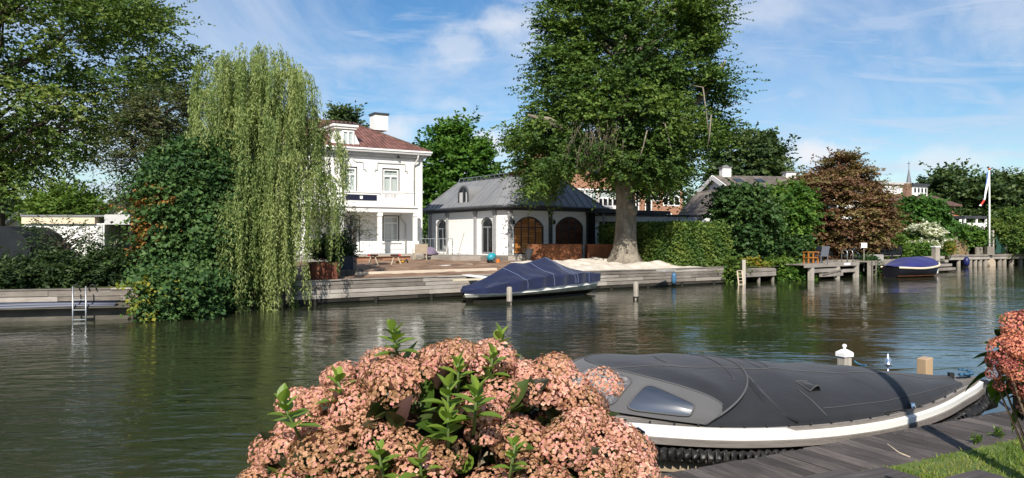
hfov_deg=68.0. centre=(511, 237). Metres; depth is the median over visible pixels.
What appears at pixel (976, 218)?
white veranda
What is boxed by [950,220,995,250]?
climbing plant
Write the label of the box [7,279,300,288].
bank ground
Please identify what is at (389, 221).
window
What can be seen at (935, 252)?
mooring post
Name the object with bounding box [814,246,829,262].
garden chair
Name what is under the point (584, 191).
window
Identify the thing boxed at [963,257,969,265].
jetty fender
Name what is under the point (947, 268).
board steps
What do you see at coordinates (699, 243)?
clipped hedge
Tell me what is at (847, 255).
pool ladder
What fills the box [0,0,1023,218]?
sky
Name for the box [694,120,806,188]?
oak tree
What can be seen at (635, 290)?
mooring post
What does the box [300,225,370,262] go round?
potted shrub
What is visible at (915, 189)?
dormered brick house
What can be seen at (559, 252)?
rusty planter
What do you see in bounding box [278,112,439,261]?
white villa
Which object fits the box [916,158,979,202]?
tree
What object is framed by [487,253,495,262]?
cement mixer
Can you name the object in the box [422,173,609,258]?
coach house
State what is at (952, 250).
bank bush
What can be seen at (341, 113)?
background tree
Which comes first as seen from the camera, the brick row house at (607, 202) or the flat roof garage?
the flat roof garage
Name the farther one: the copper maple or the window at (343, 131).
the copper maple
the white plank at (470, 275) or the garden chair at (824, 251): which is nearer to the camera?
the white plank at (470, 275)
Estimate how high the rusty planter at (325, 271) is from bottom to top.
0.692 m
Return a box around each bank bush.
[856,253,902,270]
[888,232,924,257]
[905,237,942,256]
[940,239,958,259]
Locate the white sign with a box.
[861,243,866,270]
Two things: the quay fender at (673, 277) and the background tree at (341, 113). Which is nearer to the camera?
the quay fender at (673, 277)
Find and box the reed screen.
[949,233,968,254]
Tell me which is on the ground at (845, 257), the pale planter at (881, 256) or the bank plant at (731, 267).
the bank plant at (731, 267)
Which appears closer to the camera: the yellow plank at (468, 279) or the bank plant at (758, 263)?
the yellow plank at (468, 279)
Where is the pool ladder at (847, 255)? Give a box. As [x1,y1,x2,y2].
[841,249,852,261]
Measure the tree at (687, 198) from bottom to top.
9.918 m
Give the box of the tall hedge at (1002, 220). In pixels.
[978,204,1023,262]
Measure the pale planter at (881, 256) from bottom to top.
0.542 m
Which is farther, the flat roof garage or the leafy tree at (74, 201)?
the flat roof garage
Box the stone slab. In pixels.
[656,269,676,271]
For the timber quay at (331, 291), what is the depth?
29.62 m
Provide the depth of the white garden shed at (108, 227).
31.15 m
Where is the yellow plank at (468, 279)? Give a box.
[453,278,483,280]
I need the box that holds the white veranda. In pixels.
[951,216,986,227]
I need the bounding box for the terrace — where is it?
[356,253,526,260]
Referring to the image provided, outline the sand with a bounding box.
[510,257,697,270]
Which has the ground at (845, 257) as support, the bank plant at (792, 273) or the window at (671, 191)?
the bank plant at (792, 273)
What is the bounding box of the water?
[0,259,1023,477]
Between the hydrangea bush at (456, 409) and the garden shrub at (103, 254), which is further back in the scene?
the garden shrub at (103, 254)
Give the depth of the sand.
38.30 m
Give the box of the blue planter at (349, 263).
[340,255,355,269]
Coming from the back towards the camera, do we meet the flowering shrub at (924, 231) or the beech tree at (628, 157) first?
the flowering shrub at (924, 231)
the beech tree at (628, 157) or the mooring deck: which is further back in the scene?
the beech tree at (628, 157)
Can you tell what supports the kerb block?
on the soil
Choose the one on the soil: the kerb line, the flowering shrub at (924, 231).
the kerb line
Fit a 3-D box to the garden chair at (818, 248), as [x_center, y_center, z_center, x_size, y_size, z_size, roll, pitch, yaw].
[17.916,0.986,44.803,0.400,0.980,0.640,0,0,-17]
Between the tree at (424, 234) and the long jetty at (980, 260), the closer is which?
the long jetty at (980, 260)
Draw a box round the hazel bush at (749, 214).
[701,177,798,277]
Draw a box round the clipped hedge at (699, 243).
[595,219,733,266]
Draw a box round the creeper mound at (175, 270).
[96,125,273,322]
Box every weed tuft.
[970,431,982,444]
[987,425,1005,439]
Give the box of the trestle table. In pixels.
[367,253,400,264]
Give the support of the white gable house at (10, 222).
on the ground at (845, 257)
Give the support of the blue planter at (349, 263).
on the soil
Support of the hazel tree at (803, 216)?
on the ground at (845, 257)
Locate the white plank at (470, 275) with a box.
[466,274,487,277]
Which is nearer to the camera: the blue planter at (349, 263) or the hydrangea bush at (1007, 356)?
the hydrangea bush at (1007, 356)
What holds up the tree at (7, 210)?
on the ground at (845, 257)
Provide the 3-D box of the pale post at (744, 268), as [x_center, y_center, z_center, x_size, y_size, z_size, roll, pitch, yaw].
[11.984,2.279,39.263,0.180,2.241,0.120,0,0,0]
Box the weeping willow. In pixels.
[158,39,352,312]
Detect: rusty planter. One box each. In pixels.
[307,262,340,279]
[527,244,581,260]
[585,244,612,258]
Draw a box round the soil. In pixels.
[285,259,605,279]
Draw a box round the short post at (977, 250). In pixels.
[975,247,979,253]
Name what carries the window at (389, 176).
in the white villa
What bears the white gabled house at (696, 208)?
on the ground at (845, 257)
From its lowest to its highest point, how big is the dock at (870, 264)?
1.996 m
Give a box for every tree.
[0,0,226,225]
[2,169,127,226]
[4,170,52,219]
[54,75,207,220]
[323,100,369,127]
[330,197,387,248]
[412,105,509,231]
[422,214,427,243]
[483,0,769,263]
[682,186,699,207]
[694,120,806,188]
[765,176,834,249]
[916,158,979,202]
[929,164,1022,226]
[979,166,1023,231]
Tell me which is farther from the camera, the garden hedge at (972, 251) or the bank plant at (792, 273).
the garden hedge at (972, 251)
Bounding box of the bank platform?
[776,261,858,280]
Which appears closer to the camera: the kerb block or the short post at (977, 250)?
the kerb block
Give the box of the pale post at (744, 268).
[742,260,745,283]
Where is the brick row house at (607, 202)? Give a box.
[500,156,681,214]
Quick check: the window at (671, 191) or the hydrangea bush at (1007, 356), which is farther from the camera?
the window at (671, 191)
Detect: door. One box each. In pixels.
[350,215,359,251]
[514,216,543,254]
[556,217,582,253]
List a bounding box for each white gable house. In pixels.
[5,210,30,226]
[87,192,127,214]
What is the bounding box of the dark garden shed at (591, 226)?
[587,209,670,243]
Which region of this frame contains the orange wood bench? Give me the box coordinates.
[802,251,818,263]
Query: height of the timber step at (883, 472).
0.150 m
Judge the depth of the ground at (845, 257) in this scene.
52.80 m
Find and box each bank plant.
[714,249,752,283]
[738,255,774,279]
[761,253,798,278]
[774,260,807,280]
[798,262,821,279]
[853,252,883,275]
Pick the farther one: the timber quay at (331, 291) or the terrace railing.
the terrace railing
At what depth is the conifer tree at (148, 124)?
32.36 m
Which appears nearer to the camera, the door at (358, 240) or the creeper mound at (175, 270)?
the creeper mound at (175, 270)
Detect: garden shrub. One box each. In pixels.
[0,246,58,288]
[11,245,101,288]
[62,241,138,286]
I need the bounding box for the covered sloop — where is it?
[480,353,997,476]
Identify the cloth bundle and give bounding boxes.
[423,247,438,254]
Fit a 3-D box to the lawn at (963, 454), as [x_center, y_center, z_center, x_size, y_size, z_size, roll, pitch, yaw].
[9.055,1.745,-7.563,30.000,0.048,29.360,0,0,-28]
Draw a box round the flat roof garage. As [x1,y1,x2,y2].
[595,214,708,241]
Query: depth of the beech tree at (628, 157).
37.81 m
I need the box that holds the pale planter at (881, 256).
[868,254,883,259]
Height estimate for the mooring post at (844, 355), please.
2.031 m
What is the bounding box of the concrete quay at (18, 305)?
[0,287,140,321]
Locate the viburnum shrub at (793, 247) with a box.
[765,229,821,261]
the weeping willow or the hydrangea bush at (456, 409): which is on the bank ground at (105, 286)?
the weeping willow
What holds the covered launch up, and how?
on the water
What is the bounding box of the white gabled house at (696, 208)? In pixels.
[678,165,862,255]
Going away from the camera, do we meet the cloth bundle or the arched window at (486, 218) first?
the cloth bundle
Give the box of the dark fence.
[880,246,901,259]
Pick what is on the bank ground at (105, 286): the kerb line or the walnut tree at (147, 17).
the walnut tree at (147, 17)
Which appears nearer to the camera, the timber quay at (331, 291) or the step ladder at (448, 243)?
the timber quay at (331, 291)
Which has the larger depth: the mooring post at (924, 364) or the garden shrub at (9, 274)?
the garden shrub at (9, 274)
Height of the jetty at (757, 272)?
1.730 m
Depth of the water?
17.17 m
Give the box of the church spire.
[906,163,911,182]
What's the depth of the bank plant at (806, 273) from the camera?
43.12 m
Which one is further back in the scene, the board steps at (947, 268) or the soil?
the board steps at (947, 268)
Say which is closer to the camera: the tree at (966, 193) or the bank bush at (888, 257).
the bank bush at (888, 257)
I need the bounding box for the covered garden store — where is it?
[0,226,65,262]
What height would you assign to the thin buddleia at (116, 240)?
2.028 m
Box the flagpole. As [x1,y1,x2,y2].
[979,168,994,254]
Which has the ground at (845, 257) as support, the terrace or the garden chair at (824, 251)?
the terrace
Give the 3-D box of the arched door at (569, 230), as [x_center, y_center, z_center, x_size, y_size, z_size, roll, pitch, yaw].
[3.563,-0.132,47.659,2.263,2.343,0.070,0,0,-35]
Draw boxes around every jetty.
[740,268,775,282]
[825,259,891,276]
[940,254,1023,266]
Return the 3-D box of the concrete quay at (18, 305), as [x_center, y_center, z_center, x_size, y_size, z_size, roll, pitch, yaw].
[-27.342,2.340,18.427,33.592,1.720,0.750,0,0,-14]
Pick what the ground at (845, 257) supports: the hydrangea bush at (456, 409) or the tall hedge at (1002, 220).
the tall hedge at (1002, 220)
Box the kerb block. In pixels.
[341,269,362,275]
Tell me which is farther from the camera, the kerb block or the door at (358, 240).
the door at (358, 240)
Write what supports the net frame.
on the long jetty at (980, 260)
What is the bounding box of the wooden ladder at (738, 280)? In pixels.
[736,270,743,284]
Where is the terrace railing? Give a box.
[417,238,452,254]
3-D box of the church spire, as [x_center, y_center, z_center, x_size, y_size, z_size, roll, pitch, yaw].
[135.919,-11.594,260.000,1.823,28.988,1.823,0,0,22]
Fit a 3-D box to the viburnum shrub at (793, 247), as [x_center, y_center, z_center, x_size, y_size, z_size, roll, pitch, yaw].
[16.988,0.738,46.284,3.615,3.076,3.543,0,0,44]
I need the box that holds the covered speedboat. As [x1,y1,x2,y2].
[460,257,600,302]
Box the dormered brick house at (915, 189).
[874,180,961,215]
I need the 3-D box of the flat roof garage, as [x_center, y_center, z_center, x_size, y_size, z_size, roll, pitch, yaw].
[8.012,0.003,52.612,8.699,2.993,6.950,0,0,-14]
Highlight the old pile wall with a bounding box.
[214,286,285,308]
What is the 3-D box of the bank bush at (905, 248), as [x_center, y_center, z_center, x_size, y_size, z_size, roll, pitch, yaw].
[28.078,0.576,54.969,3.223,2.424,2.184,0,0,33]
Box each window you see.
[342,130,353,143]
[343,166,356,190]
[382,168,399,193]
[383,215,398,240]
[437,220,445,251]
[481,217,491,253]
[580,190,597,201]
[598,191,615,206]
[663,191,679,205]
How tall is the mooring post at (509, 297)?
1.834 m
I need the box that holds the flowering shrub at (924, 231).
[897,218,958,255]
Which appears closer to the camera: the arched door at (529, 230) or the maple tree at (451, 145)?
the arched door at (529, 230)
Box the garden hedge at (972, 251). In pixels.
[969,224,1014,259]
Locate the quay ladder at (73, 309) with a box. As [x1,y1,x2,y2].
[71,284,96,321]
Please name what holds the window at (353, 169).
in the white villa
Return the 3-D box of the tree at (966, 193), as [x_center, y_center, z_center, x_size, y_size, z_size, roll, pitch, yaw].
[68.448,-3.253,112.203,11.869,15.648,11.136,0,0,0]
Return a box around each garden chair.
[810,246,821,261]
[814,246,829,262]
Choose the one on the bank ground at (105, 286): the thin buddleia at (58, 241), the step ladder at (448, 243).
the thin buddleia at (58, 241)
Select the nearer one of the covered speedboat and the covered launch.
the covered speedboat
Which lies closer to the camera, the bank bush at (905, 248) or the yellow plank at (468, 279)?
the yellow plank at (468, 279)
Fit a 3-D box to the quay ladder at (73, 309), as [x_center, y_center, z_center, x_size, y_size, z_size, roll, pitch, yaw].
[-12.354,2.227,21.847,0.670,1.746,0.320,0,0,-14]
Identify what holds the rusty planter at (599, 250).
on the ground at (845, 257)
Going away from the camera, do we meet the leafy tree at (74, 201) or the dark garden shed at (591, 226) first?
the leafy tree at (74, 201)
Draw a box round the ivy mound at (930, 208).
[892,192,962,263]
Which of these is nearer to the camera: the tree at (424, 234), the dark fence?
the dark fence
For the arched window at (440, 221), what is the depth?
51.34 m
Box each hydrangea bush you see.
[237,319,671,477]
[965,309,1023,450]
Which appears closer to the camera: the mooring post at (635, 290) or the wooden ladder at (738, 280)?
the mooring post at (635, 290)
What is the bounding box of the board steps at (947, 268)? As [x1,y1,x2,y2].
[923,256,955,270]
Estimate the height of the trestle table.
0.581 m
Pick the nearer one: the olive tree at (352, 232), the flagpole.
the olive tree at (352, 232)
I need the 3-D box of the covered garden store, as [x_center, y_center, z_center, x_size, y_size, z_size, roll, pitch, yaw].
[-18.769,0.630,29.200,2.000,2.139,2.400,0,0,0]
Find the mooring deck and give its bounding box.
[650,410,1023,477]
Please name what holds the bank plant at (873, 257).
on the ground at (845, 257)
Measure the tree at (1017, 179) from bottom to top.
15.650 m
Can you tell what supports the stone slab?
on the sand
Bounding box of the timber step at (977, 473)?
[945,469,1006,477]
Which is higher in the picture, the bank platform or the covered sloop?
the bank platform
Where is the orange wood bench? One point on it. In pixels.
(808, 257)
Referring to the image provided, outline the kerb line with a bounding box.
[355,268,496,274]
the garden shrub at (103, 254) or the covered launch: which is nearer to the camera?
the garden shrub at (103, 254)
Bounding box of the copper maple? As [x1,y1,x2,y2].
[771,146,920,259]
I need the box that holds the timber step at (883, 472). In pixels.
[833,466,920,477]
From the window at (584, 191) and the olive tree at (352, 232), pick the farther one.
the window at (584, 191)
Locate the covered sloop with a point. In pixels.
(694, 400)
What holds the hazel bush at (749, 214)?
on the ground at (845, 257)
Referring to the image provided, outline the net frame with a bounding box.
[992,230,1021,253]
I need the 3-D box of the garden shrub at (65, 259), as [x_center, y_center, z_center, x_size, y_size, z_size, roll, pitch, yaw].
[-14.387,1.185,23.789,2.737,1.923,2.618,0,0,0]
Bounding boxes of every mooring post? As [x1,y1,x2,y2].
[506,287,511,304]
[633,282,638,299]
[835,344,853,365]
[917,356,932,374]
[930,246,940,271]
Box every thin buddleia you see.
[14,211,114,256]
[65,226,135,256]
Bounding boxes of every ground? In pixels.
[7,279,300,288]
[247,242,945,284]
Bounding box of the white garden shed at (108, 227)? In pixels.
[20,214,139,259]
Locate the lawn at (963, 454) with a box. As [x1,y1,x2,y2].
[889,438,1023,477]
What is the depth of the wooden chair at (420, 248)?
42.87 m
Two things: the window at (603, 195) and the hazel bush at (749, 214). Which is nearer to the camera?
the hazel bush at (749, 214)
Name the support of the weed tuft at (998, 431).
on the mooring deck
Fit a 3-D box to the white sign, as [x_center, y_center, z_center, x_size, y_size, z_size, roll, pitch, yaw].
[21.925,1.219,47.288,0.360,1.761,0.080,0,0,0]
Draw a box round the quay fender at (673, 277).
[671,271,675,283]
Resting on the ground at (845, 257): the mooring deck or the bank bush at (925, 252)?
the bank bush at (925, 252)
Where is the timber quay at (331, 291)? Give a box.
[281,267,723,305]
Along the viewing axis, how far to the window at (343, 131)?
44.56 m
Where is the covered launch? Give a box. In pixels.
[880,256,940,277]
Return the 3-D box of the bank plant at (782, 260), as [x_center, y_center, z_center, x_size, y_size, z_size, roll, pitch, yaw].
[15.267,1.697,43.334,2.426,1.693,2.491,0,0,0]
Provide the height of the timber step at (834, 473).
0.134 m
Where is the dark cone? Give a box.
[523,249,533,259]
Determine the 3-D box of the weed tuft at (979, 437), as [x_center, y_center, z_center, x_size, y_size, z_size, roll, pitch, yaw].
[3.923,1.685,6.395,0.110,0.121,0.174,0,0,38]
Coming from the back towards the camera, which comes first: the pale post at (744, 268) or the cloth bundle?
the cloth bundle
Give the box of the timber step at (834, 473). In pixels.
[800,469,851,477]
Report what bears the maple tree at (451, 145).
on the ground at (845, 257)
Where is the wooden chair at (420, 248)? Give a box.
[412,244,427,259]
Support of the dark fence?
on the dock at (870, 264)
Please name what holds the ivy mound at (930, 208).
on the ground at (845, 257)
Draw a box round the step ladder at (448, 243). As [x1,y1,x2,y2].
[446,241,455,254]
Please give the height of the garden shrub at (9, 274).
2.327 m

